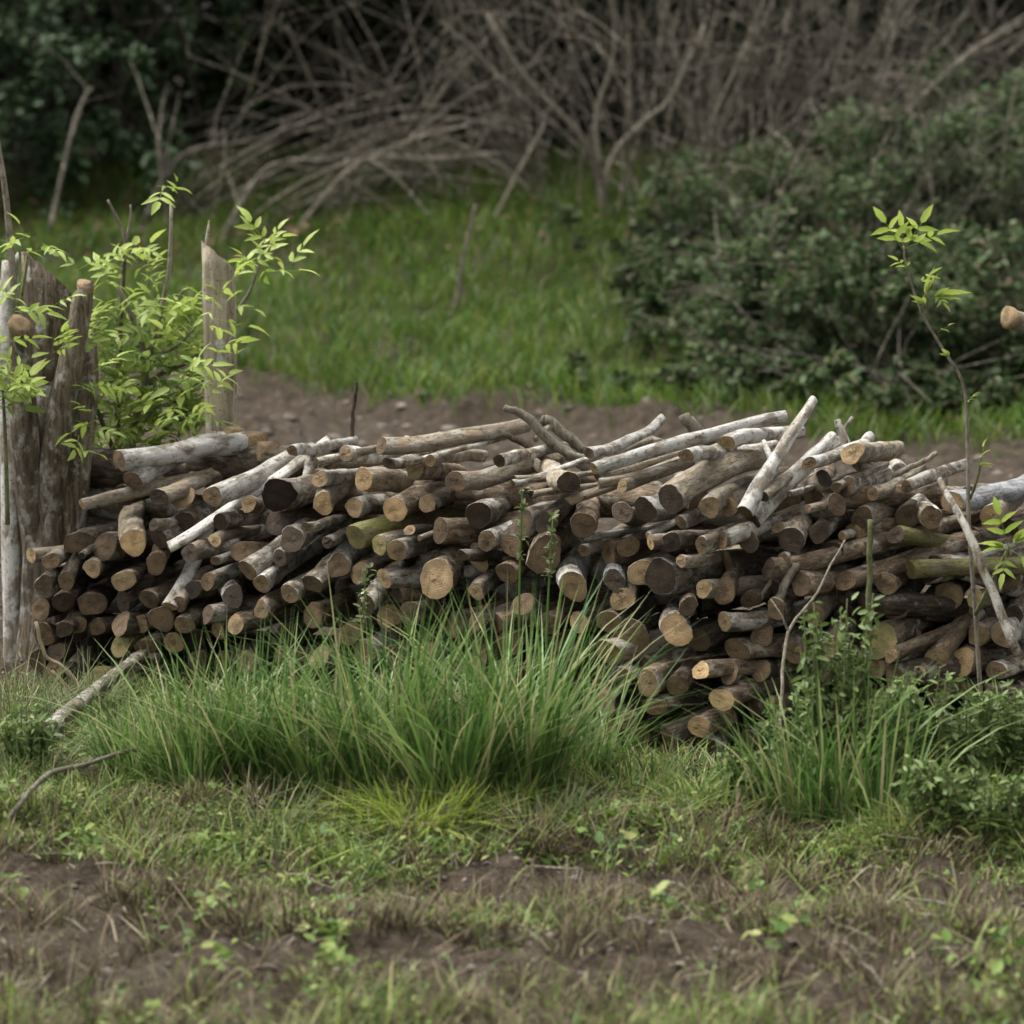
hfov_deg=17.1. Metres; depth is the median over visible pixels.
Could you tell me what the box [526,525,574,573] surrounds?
log
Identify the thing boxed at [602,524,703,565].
log
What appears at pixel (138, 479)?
log
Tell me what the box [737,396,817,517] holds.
log
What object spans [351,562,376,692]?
seed stalk
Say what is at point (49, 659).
dry stalk
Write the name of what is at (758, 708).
log
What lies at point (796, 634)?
log
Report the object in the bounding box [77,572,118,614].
log
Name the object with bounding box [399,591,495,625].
log
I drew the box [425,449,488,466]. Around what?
log
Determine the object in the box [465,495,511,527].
log
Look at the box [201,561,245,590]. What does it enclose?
log
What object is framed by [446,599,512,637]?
log
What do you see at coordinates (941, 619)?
log
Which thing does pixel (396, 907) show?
dead stubble
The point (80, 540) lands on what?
log
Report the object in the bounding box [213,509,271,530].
log
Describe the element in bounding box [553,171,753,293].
bramble bush
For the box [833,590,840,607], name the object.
log
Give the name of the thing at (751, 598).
log
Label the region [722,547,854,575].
log
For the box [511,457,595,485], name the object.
log
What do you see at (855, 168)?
bramble bush
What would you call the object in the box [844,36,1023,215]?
bramble bush
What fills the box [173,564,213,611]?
log
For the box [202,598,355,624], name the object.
log
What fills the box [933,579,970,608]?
log
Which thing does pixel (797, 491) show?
log
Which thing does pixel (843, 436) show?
dead branch
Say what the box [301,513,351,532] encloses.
log
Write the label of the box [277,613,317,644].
log
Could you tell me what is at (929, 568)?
log
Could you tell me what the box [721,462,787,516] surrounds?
log
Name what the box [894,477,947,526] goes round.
log
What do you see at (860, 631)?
log
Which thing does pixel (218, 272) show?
fence post
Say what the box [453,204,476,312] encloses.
dry stalk
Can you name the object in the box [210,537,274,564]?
log
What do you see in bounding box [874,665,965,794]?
leafy weed
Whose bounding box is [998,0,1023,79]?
evergreen tree
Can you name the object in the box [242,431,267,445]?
bark chip
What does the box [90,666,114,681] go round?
log
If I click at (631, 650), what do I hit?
log
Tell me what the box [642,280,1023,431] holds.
bramble bush
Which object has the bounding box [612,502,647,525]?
log
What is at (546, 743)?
grass tuft
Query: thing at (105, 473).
log
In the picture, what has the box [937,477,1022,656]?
leaning stick
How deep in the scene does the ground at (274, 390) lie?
6.73 m
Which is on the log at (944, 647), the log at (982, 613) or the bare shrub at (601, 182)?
the log at (982, 613)
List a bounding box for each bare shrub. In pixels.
[0,0,187,209]
[0,0,240,175]
[52,0,603,210]
[97,0,633,165]
[162,0,644,241]
[252,52,675,237]
[297,0,678,221]
[309,0,666,206]
[402,0,750,172]
[417,0,727,229]
[432,0,876,215]
[448,0,934,153]
[488,0,1023,215]
[548,0,984,224]
[648,84,1023,282]
[716,0,1023,140]
[733,0,1019,158]
[750,24,1015,276]
[751,0,1023,134]
[778,2,1023,268]
[842,0,1023,301]
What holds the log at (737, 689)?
on the log at (752, 733)
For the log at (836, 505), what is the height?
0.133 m
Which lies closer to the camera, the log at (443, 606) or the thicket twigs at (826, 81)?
the log at (443, 606)
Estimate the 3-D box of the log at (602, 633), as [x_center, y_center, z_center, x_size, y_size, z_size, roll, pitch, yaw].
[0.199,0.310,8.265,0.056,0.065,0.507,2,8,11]
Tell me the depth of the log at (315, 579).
8.44 m
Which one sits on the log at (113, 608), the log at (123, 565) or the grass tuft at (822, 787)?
the log at (123, 565)
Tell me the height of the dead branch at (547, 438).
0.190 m
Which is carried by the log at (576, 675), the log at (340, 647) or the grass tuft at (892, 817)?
the log at (340, 647)
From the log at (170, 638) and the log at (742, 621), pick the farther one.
the log at (170, 638)
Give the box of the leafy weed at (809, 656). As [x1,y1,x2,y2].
[790,592,885,799]
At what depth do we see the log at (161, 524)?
8.77 m
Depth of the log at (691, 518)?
7.90 m
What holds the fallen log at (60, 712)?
on the ground at (274, 390)
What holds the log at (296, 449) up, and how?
on the log at (284, 494)
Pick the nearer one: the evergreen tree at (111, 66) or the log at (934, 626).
the log at (934, 626)
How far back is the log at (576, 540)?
8.56 m
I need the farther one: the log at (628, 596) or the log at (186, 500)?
the log at (186, 500)
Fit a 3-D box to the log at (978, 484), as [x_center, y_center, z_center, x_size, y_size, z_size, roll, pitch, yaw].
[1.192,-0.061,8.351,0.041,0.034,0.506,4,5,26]
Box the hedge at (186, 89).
[3,0,1018,142]
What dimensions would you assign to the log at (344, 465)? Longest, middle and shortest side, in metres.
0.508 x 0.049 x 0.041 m
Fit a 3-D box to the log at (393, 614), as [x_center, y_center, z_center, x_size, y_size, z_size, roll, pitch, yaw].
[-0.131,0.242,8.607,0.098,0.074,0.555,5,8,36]
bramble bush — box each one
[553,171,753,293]
[561,281,1003,403]
[592,97,823,259]
[605,173,992,349]
[610,233,902,377]
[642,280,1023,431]
[644,45,1023,285]
[655,32,1023,267]
[659,136,1023,396]
[697,220,1023,391]
[838,90,1023,291]
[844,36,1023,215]
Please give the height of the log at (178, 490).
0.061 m
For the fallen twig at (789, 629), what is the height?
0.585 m
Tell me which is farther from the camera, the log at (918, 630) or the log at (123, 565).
the log at (123, 565)
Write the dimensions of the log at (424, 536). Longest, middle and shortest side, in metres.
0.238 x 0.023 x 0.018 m
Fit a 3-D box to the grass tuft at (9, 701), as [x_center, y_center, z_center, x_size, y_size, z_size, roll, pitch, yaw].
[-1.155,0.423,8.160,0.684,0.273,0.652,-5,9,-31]
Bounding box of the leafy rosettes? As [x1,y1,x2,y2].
[0,712,1023,1023]
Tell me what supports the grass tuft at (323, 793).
on the ground at (274, 390)
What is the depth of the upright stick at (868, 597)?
7.78 m
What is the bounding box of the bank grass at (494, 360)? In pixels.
[0,130,1023,458]
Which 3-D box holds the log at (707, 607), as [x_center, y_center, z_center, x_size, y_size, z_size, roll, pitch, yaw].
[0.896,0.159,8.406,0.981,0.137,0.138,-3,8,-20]
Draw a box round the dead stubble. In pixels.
[0,661,1023,1023]
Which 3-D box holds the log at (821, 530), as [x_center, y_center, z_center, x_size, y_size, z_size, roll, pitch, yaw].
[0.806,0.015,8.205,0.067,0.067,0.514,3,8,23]
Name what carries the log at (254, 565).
on the log at (267, 580)
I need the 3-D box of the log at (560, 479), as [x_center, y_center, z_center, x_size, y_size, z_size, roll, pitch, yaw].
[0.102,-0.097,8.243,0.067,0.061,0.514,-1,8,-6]
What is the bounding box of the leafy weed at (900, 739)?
[827,681,920,805]
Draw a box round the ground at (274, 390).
[0,76,1023,1023]
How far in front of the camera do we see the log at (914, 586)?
8.19 m
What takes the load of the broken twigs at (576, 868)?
on the ground at (274, 390)
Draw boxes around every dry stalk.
[5,698,205,821]
[34,621,89,707]
[50,670,74,695]
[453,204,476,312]
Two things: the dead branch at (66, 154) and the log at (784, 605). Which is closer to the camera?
the log at (784, 605)
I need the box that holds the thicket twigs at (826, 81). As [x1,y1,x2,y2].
[1,0,1023,209]
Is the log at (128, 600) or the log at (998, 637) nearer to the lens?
the log at (998, 637)
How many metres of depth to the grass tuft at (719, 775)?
7.35 m
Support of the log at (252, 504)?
on the log at (230, 519)
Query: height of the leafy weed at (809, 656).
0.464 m
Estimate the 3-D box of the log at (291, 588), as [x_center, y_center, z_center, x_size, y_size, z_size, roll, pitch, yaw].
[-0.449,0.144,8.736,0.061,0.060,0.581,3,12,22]
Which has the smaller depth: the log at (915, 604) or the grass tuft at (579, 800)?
the grass tuft at (579, 800)
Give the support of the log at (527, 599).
on the log at (374, 620)
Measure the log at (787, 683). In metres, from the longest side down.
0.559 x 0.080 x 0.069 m
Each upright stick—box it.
[350,381,357,436]
[865,519,873,642]
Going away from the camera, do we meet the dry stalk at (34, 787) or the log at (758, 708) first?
the dry stalk at (34, 787)
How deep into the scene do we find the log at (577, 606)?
8.08 m
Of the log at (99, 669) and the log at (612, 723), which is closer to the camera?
the log at (612, 723)
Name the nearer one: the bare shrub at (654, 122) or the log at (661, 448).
the log at (661, 448)
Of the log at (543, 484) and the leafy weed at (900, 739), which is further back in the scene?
the log at (543, 484)
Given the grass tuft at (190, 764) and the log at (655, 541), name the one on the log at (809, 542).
the log at (655, 541)
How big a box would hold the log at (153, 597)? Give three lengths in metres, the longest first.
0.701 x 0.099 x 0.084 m
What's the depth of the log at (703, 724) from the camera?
7.84 m
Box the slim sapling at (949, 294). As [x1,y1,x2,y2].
[871,204,1023,717]
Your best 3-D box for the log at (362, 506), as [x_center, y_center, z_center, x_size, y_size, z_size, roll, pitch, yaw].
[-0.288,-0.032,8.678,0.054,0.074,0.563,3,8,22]
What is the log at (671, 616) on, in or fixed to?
on the log at (500, 594)
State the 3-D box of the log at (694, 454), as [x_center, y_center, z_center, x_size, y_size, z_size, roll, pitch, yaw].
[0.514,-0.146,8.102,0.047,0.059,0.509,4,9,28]
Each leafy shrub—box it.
[0,0,200,222]
[0,0,252,184]
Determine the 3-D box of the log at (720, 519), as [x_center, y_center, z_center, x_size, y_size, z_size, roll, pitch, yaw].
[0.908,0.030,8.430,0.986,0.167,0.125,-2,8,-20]
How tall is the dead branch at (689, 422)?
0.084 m
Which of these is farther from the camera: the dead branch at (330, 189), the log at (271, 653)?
the dead branch at (330, 189)
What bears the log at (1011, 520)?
on the log at (1009, 538)
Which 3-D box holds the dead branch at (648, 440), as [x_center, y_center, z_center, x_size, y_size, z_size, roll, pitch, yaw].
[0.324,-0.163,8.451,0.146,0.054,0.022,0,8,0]
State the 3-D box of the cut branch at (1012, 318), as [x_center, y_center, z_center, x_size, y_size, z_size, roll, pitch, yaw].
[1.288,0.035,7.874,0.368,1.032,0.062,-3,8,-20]
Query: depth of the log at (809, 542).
8.28 m
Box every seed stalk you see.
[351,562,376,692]
[512,486,532,688]
[540,510,558,693]
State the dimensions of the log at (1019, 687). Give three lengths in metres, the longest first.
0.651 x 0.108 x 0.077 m
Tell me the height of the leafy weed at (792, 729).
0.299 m
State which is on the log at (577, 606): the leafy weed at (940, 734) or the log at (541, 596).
the log at (541, 596)
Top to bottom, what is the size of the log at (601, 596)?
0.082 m
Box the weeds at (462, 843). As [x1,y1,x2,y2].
[0,655,1023,1023]
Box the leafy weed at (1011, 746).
[968,679,1023,786]
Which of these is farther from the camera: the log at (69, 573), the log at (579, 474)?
the log at (69, 573)
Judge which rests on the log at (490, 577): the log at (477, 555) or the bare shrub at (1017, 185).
the log at (477, 555)
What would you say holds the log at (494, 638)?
on the log at (456, 674)
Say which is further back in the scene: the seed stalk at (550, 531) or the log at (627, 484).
the log at (627, 484)
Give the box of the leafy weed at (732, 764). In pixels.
[711,736,791,811]
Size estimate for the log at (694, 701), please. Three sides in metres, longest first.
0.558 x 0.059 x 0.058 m
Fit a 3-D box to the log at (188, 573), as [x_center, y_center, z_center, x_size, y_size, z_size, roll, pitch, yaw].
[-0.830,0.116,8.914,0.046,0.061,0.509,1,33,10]
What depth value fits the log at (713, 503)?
7.89 m
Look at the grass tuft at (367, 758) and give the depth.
7.24 m
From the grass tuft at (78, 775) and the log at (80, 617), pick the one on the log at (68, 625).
the log at (80, 617)
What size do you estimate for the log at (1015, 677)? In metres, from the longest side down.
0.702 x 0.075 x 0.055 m
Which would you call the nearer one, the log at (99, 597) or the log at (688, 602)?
the log at (688, 602)
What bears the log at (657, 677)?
on the log at (660, 709)
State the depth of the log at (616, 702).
8.01 m
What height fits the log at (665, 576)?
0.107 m
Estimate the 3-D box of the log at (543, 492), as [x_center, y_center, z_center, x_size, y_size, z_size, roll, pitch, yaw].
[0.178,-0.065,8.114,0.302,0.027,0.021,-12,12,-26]
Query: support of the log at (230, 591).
on the log at (195, 589)
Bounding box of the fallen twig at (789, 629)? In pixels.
[727,540,845,783]
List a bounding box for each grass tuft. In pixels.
[0,637,148,721]
[0,721,130,791]
[1,637,183,721]
[7,625,332,800]
[15,749,183,797]
[23,672,243,785]
[72,705,175,746]
[101,603,458,797]
[124,762,409,861]
[126,616,484,802]
[129,560,601,799]
[173,749,404,823]
[188,763,556,880]
[213,542,765,800]
[248,596,697,812]
[356,765,717,850]
[364,758,600,856]
[489,635,725,788]
[508,744,730,810]
[567,755,800,825]
[591,726,714,790]
[595,760,829,827]
[649,642,1018,836]
[663,676,902,821]
[663,735,772,793]
[720,663,1023,827]
[789,779,1016,851]
[828,769,1023,843]
[912,697,1009,779]
[949,667,1023,765]
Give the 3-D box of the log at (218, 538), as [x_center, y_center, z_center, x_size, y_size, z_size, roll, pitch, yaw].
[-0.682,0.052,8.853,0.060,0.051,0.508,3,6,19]
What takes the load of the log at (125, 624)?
on the ground at (274, 390)
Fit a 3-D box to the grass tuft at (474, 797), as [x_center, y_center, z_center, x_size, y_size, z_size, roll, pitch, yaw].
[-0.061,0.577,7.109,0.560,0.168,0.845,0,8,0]
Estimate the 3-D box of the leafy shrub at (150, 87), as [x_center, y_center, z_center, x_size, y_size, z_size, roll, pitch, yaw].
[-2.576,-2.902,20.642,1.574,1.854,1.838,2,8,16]
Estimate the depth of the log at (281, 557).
8.52 m
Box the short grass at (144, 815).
[0,641,1023,1023]
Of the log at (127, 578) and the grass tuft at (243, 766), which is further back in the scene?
the log at (127, 578)
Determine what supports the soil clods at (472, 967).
on the ground at (274, 390)
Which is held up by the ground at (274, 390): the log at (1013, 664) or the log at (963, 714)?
the log at (963, 714)
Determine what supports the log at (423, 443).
on the log at (393, 463)
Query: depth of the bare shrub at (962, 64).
19.95 m
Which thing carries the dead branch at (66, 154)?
on the ground at (274, 390)
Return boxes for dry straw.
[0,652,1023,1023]
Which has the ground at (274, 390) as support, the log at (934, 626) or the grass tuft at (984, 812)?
the grass tuft at (984, 812)
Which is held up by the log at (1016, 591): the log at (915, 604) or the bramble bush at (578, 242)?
the log at (915, 604)
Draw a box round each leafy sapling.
[0,211,66,524]
[47,174,319,461]
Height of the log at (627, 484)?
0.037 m
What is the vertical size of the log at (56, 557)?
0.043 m
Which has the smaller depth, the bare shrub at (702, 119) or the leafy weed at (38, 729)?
the leafy weed at (38, 729)
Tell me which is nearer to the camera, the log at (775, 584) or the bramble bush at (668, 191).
the log at (775, 584)
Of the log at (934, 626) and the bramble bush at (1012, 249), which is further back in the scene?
the bramble bush at (1012, 249)
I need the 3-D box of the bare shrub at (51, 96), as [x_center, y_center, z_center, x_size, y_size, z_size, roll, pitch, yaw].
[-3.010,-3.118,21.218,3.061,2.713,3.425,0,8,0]
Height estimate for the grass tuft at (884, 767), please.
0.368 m
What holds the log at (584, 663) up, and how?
on the log at (576, 675)
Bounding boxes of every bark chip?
[224,426,245,433]
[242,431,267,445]
[257,441,279,460]
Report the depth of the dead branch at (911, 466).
8.25 m
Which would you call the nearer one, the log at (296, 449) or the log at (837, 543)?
the log at (837, 543)
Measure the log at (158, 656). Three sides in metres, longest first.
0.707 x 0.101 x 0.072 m
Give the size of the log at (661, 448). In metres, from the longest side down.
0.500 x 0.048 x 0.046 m
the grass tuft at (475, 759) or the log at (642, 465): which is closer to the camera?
the grass tuft at (475, 759)
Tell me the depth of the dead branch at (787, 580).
7.91 m
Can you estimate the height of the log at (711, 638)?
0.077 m
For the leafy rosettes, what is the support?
on the ground at (274, 390)
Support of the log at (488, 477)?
on the log at (482, 513)
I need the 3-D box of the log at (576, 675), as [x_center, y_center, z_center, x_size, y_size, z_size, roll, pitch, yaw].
[-0.014,0.408,8.578,1.048,0.188,0.121,4,9,29]
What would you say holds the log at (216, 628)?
on the log at (251, 644)
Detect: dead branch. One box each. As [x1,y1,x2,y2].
[18,32,121,239]
[130,60,213,244]
[133,87,348,237]
[217,98,435,246]
[285,25,358,228]
[288,146,533,237]
[488,38,614,229]
[500,430,550,460]
[503,404,606,475]
[533,415,586,453]
[615,435,662,454]
[678,412,773,445]
[758,578,772,604]
[766,563,799,618]
[783,94,878,153]
[834,416,893,481]
[887,15,1023,145]
[891,451,937,477]
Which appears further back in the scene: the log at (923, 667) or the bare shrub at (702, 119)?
the bare shrub at (702, 119)
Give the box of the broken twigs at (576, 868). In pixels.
[0,692,1020,1009]
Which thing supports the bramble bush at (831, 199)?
on the ground at (274, 390)
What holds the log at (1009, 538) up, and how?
on the log at (999, 554)
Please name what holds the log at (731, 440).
on the log at (679, 492)
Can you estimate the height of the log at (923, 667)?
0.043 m
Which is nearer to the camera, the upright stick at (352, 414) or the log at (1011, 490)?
the log at (1011, 490)
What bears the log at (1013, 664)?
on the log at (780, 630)
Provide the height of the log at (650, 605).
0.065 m
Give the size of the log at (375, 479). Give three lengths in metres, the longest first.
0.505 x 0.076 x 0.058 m
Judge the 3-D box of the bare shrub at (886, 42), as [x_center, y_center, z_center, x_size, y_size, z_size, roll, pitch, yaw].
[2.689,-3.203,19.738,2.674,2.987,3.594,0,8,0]
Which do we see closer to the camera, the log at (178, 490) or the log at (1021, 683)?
the log at (1021, 683)
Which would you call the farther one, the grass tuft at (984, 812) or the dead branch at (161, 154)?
the dead branch at (161, 154)
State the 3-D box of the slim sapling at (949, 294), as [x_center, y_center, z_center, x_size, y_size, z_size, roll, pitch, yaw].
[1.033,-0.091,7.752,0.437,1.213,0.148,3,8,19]
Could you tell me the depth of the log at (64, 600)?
8.83 m
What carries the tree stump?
on the ground at (274, 390)
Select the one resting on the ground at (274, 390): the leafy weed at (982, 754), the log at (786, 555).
the leafy weed at (982, 754)
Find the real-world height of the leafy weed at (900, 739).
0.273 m
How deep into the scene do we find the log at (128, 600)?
8.87 m
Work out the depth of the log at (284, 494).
8.54 m
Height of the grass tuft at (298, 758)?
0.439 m
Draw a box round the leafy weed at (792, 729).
[758,679,832,800]
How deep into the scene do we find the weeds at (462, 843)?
6.81 m
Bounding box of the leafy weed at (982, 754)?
[923,692,1017,784]
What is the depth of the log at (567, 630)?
8.11 m
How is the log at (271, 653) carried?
on the log at (252, 635)
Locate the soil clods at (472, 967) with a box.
[0,621,1023,1023]
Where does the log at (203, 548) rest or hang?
on the log at (221, 558)
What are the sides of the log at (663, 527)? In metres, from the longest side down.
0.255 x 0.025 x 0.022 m
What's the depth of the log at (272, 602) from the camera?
8.54 m
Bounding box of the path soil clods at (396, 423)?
[0,377,1023,627]
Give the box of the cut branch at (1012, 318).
[1001,306,1023,332]
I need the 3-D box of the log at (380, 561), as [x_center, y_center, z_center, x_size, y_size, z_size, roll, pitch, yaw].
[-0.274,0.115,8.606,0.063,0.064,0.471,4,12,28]
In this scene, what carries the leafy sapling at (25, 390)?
on the ground at (274, 390)
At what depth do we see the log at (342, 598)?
8.57 m
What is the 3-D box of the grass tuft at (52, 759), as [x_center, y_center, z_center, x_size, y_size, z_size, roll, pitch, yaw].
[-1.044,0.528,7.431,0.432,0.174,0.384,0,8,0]
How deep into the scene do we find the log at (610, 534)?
8.06 m
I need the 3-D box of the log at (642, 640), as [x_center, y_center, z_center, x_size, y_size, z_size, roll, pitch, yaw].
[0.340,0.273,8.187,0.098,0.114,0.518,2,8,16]
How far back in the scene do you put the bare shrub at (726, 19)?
23.45 m
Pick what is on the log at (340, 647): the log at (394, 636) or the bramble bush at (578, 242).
the log at (394, 636)
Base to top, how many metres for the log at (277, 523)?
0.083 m
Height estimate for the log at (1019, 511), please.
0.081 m
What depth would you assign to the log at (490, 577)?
8.18 m
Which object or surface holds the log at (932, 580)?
on the log
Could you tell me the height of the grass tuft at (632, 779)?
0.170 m
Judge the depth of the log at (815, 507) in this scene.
7.93 m
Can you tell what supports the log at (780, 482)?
on the log at (761, 482)
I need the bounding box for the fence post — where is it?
[201,220,237,488]
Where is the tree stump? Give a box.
[0,144,98,661]
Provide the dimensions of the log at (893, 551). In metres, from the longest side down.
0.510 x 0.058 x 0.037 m
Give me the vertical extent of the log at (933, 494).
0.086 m
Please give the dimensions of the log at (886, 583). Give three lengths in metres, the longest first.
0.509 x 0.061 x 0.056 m
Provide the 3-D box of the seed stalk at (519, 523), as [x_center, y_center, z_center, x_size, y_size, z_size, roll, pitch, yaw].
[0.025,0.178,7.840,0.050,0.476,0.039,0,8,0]
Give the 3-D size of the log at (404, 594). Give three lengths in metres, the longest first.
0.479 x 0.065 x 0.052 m
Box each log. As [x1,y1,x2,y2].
[26,545,94,562]
[29,646,48,671]
[31,594,71,620]
[34,563,65,592]
[34,622,72,645]
[42,545,72,568]
[43,649,149,736]
[44,660,67,681]
[47,641,78,661]
[52,566,90,611]
[56,594,82,637]
[58,552,87,589]
[64,521,118,552]
[65,621,102,678]
[68,606,90,632]
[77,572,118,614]
[78,468,214,509]
[78,521,149,558]
[78,633,115,665]
[83,555,119,577]
[86,515,341,568]
[86,556,351,594]
[87,487,336,537]
[87,582,350,627]
[89,444,339,488]
[90,605,161,635]
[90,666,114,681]
[91,613,338,670]
[94,530,153,561]
[111,558,147,590]
[111,607,148,657]
[112,611,215,639]
[113,432,248,470]
[113,475,165,505]
[116,559,185,611]
[118,500,146,556]
[123,431,217,490]
[125,624,212,680]
[134,620,209,651]
[136,599,195,632]
[139,567,200,608]
[142,647,176,676]
[146,544,171,575]
[148,599,194,631]
[149,517,177,530]
[150,470,222,503]
[150,500,216,548]
[162,527,214,610]
[163,630,184,652]
[167,436,331,551]
[172,471,195,507]
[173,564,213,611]
[174,507,198,531]
[174,596,222,633]
[181,524,277,561]
[183,624,205,649]
[185,580,247,599]
[186,648,207,674]
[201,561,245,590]
[202,450,297,506]
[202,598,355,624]
[208,525,261,546]
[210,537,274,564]
[211,622,232,639]
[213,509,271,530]
[214,623,279,671]
[218,578,249,607]
[228,580,335,634]
[231,541,268,560]
[236,627,321,672]
[238,535,281,579]
[241,495,266,513]
[253,533,329,592]
[254,588,292,617]
[262,442,326,511]
[266,503,335,534]
[273,547,299,566]
[275,645,318,665]
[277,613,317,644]
[280,517,322,551]
[281,563,355,602]
[286,436,357,455]
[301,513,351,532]
[302,546,372,591]
[303,587,356,628]
[308,644,414,669]
[311,465,383,486]
[313,477,354,514]
[315,432,436,467]
[322,526,347,548]
[323,461,382,469]
[327,539,368,576]
[327,642,669,704]
[332,478,707,517]
[335,576,665,615]
[336,515,623,558]
[336,621,379,645]
[339,436,408,464]
[340,614,615,669]
[345,494,388,517]
[346,469,571,548]
[351,554,418,584]
[354,626,419,669]
[355,467,413,492]
[356,549,700,605]
[358,560,407,613]
[372,517,466,555]
[376,418,530,454]
[377,565,496,588]
[377,603,448,628]
[382,450,437,468]
[383,481,444,521]
[386,534,448,560]
[386,619,448,661]
[392,587,468,602]
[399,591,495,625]
[404,438,506,465]
[404,522,434,534]
[405,457,465,479]
[417,530,432,540]
[419,485,454,512]
[420,543,466,599]
[420,632,499,662]
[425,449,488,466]
[432,590,467,621]
[433,510,519,543]
[443,656,489,681]
[445,453,566,490]
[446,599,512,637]
[456,549,508,561]
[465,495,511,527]
[468,568,504,599]
[469,575,597,632]
[470,542,490,572]
[470,643,547,674]
[478,520,511,551]
[493,442,573,466]
[493,589,610,632]
[495,539,532,583]
[496,624,540,653]
[499,516,535,557]
[510,593,586,636]
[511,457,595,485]
[514,470,593,481]
[515,481,662,538]
[523,476,595,500]
[524,648,608,674]
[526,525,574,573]
[531,482,597,496]
[533,458,579,490]
[536,480,597,533]
[538,596,597,633]
[552,626,584,647]
[556,541,594,601]
[565,443,719,504]
[565,629,612,663]
[570,489,600,537]
[570,587,644,632]
[579,523,646,555]
[580,525,651,541]
[584,414,665,458]
[590,410,787,473]
[594,445,698,480]
[595,665,631,715]
[596,595,661,632]
[596,608,752,665]
[597,716,629,739]
[598,443,746,488]
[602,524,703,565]
[603,534,631,593]
[610,574,641,609]
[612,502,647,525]
[612,662,642,685]
[616,521,695,556]
[616,612,661,650]
[617,462,694,492]
[617,705,649,732]
[627,552,675,584]
[631,707,685,745]
[634,471,682,522]
[635,633,773,668]
[637,658,679,696]
[642,677,724,714]
[644,545,735,594]
[646,518,676,537]
[647,529,805,549]
[658,446,773,513]
[658,598,696,645]
[659,530,696,551]
[660,696,770,748]
[666,607,751,694]
[669,588,697,615]
[675,507,720,528]
[676,545,741,567]
[678,440,777,462]
[681,536,836,554]
[682,678,714,714]
[687,708,749,737]
[688,598,803,651]
[692,659,882,678]
[695,487,830,554]
[696,575,792,598]
[696,583,976,617]
[697,716,752,755]
[698,466,788,517]
[698,507,1020,538]
[706,677,1023,717]
[708,609,968,648]
[709,676,885,710]
[713,545,772,604]
[717,426,805,449]
[717,676,749,732]
[718,468,892,548]
[718,605,834,631]
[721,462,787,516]
[721,657,771,685]
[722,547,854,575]
[725,631,858,659]
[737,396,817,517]
[739,531,771,552]
[739,710,814,748]
[740,586,772,607]
[745,432,839,527]
[747,678,924,717]
[749,583,880,611]
[750,625,779,645]
[752,657,787,681]
[761,436,840,501]
[762,509,981,578]
[764,578,781,603]
[764,691,806,716]
[768,588,804,620]
[771,522,787,532]
[774,463,836,512]
[778,515,816,551]
[778,542,826,563]
[780,671,833,693]
[782,616,833,663]
[786,471,857,497]
[791,556,866,595]
[801,469,831,498]
[802,431,874,470]
[802,591,836,626]
[804,484,964,509]
[804,497,849,513]
[807,480,845,520]
[809,510,854,543]
[809,622,943,686]
[820,604,864,658]
[821,539,848,556]
[831,462,888,491]
[832,669,877,685]
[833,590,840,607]
[834,603,855,619]
[835,516,1013,590]
[838,528,855,540]
[840,441,905,464]
[840,473,877,495]
[845,513,975,540]
[851,502,896,528]
[855,616,886,641]
[858,593,1007,617]
[862,541,915,554]
[862,554,895,564]
[867,464,925,500]
[868,583,935,659]
[870,634,968,677]
[874,572,910,594]
[884,618,983,662]
[886,579,925,619]
[886,644,1023,689]
[887,525,967,551]
[888,458,941,528]
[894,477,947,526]
[901,458,965,492]
[906,557,1023,578]
[912,687,928,708]
[915,590,924,636]
[919,552,968,583]
[919,664,926,675]
[920,601,1008,622]
[924,593,1003,665]
[924,645,999,706]
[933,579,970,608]
[935,710,992,728]
[941,476,1023,511]
[947,507,1023,534]
[952,703,973,732]
[953,640,1019,676]
[957,575,1023,597]
[959,671,1023,699]
[963,481,1004,490]
[965,541,1023,557]
[967,589,993,608]
[968,579,1023,620]
[969,617,998,645]
[971,527,1006,550]
[980,474,1023,531]
[984,682,1023,704]
[986,650,1023,678]
[987,552,1002,556]
[990,617,1023,647]
[995,512,1023,556]
[997,544,1023,589]
[1005,513,1023,535]
[1005,596,1023,621]
[1014,680,1023,709]
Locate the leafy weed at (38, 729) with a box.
[0,697,65,774]
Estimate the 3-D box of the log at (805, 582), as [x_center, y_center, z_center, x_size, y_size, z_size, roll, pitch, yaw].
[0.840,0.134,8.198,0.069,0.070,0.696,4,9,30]
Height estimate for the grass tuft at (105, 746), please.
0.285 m
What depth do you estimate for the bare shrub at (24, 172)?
20.34 m
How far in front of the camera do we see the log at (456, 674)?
8.30 m
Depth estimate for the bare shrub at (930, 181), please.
17.44 m
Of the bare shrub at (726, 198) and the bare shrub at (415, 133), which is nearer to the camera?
the bare shrub at (726, 198)
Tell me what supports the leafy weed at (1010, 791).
on the ground at (274, 390)
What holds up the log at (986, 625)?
on the log
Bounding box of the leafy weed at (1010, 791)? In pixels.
[952,767,1023,847]
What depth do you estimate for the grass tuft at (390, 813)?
7.01 m
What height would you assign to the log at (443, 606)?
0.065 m
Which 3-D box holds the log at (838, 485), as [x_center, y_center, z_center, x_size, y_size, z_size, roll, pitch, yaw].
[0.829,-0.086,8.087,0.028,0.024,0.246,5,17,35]
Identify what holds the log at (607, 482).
on the log at (679, 492)
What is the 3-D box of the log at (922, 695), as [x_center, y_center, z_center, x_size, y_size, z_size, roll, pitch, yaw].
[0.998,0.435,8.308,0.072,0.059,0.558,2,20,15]
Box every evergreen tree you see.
[0,0,115,101]
[0,0,464,166]
[156,0,709,164]
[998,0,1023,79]
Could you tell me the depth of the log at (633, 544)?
8.01 m
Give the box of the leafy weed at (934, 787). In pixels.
[889,745,989,837]
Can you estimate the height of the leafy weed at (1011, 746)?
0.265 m

